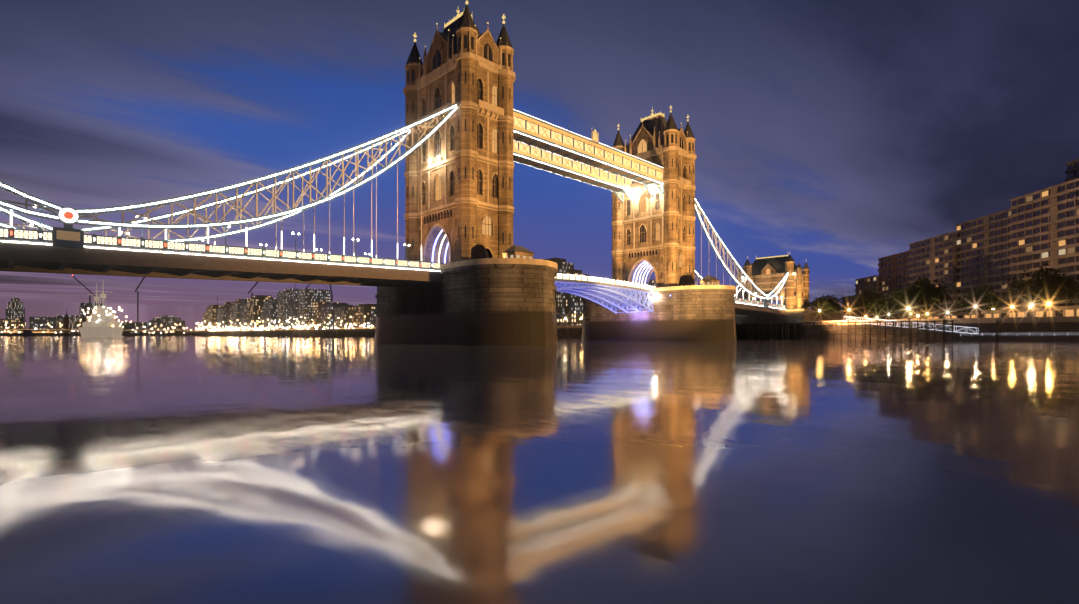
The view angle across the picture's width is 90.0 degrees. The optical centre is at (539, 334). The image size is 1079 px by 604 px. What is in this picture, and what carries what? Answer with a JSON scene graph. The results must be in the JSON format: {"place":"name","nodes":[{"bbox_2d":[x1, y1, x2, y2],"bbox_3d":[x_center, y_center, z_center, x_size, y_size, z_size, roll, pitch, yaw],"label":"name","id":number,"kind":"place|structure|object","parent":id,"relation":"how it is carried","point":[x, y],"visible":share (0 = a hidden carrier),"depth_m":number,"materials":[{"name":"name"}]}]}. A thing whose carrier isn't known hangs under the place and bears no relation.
{"place":"outdoors","nodes":[
{"label":"outdoors","id":0,"kind":"place"},
{"bbox_2d":[0,333,187,335],"bbox_3d":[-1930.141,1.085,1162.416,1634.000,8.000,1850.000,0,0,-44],"label":"embankment wall","id":1,"kind":"structure","parent":0,"point":[79,334],"depth_m":952.41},
{"bbox_2d":[6,258,582,332],"bbox_3d":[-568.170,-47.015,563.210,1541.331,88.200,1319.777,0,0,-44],"label":"distant buildings","id":2,"kind":"structure","parent":1,"relation":"on","point":[307,298],"depth_m":761.30,"materials":[{"name":"grey"}]},
{"bbox_2d":[29,289,568,332],"bbox_3d":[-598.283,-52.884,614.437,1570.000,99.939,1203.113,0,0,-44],"label":"buildings","id":3,"kind":"structure","parent":1,"relation":"on","point":[269,311],"depth_m":788.03,"materials":[{"name":"grey"}]},
{"bbox_2d":[0,269,655,330],"bbox_3d":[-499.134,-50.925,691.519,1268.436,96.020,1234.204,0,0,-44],"label":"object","id":4,"kind":"object","parent":1,"relation":"on","point":[357,314],"visible":0.19,"depth_m":696.34,"materials":[{"name":"grey"}]},
{"bbox_2d":[0,275,581,335],"bbox_3d":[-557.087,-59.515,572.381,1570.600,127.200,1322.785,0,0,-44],"label":"city skyline","id":5,"kind":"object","parent":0,"point":[29,332],"visible":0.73,"depth_m":912.92,"materials":[{"name":"stone"}]},
{"bbox_2d":[403,1,514,262],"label":"tower","id":6,"kind":"structure","parent":0,"point":[465,66],"depth_m":123.14,"materials":[{"name":"stone"}]},
{"bbox_2d":[513,109,663,202],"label":"walkways","id":7,"kind":"structure","parent":6,"relation":"attached to","point":[544,145],"depth_m":155.72,"materials":[{"name":"beige metal"}]},
{"bbox_2d":[0,336,1078,603],"bbox_3d":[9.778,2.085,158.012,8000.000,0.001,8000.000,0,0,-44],"label":"river water","id":8,"kind":"structure","parent":0,"point":[250,470],"depth_m":8.23,"materials":[{"name":"blue liquid"}]},
{"bbox_2d":[79,283,126,336],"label":"warship","id":9,"kind":"object","parent":8,"relation":"in","point":[101,321],"visible":0.98,"depth_m":463.81,"materials":[{"name":"grey metal"}]},
{"bbox_2d":[375,245,557,344],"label":"pier","id":10,"kind":"structure","parent":8,"relation":"in","point":[508,298],"depth_m":109.11,"materials":[{"name":"stone"}]},
{"bbox_2d":[0,104,456,286],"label":"side span","id":11,"kind":"object","parent":10,"relation":"on","point":[68,248],"visible":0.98,"depth_m":89.35,"materials":[{"name":"metal"}]},
{"bbox_2d":[555,274,654,313],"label":"bascules","id":12,"kind":"object","parent":10,"relation":"attached to","point":[606,290],"visible":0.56,"depth_m":165.38,"materials":[{"name":"metal"}]},
{"bbox_2d":[582,275,736,341],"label":"pier","id":13,"kind":"structure","parent":8,"relation":"in","point":[704,311],"depth_m":168.61,"materials":[{"name":"stone"}]},
{"bbox_2d":[429,156,656,296],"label":"floodlights","id":14,"kind":"object","parent":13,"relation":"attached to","point":[438,157],"visible":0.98,"depth_m":125.59,"materials":[{"name":"metal"}]},
{"bbox_2d":[695,199,787,315],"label":"side span","id":15,"kind":"object","parent":13,"relation":"on","point":[743,306],"visible":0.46,"depth_m":216.14,"materials":[{"name":"metal"}]},
{"bbox_2d":[747,316,1078,340],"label":"jetty","id":16,"kind":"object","parent":8,"relation":"in","point":[1000,337],"visible":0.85,"depth_m":205.59,"materials":[{"name":"stone"}]},
{"bbox_2d":[0,0,1078,331],"label":"sky","id":17,"kind":"structure","parent":0,"point":[836,137],"materials":[{"name":"blue"}]},
{"bbox_2d":[184,313,1078,339],"bbox_3d":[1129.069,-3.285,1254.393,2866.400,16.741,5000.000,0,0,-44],"label":"embankment wall","id":18,"kind":"structure","parent":0,"point":[1038,326],"depth_m":219.00,"materials":[{"name":"stone"}]},
{"bbox_2d":[735,255,822,338],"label":"gatehouse","id":19,"kind":"object","parent":18,"relation":"on","point":[765,275],"visible":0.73,"depth_m":250.05,"materials":[{"name":"stone"}]},
{"bbox_2d":[565,303,1050,324],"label":"street lamps","id":20,"kind":"object","parent":18,"relation":"on","point":[1030,306],"visible":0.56,"depth_m":204.34,"materials":[{"name":"metal"}]},
{"bbox_2d":[805,263,1078,320],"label":"tree","id":21,"kind":"object","parent":18,"relation":"on","point":[1053,284],"depth_m":224.24,"materials":[{"name":"green plant"}]},
{"bbox_2d":[841,158,1078,319],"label":"tower hotel","id":22,"kind":"structure","parent":18,"relation":"on","point":[1032,231],"depth_m":236.93,"materials":[{"name":"brown concrete"}]},
{"bbox_2d":[611,105,696,287],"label":"tower","id":23,"kind":"structure","parent":0,"point":[655,234],"depth_m":180.67,"materials":[{"name":"stone"}]}
]}

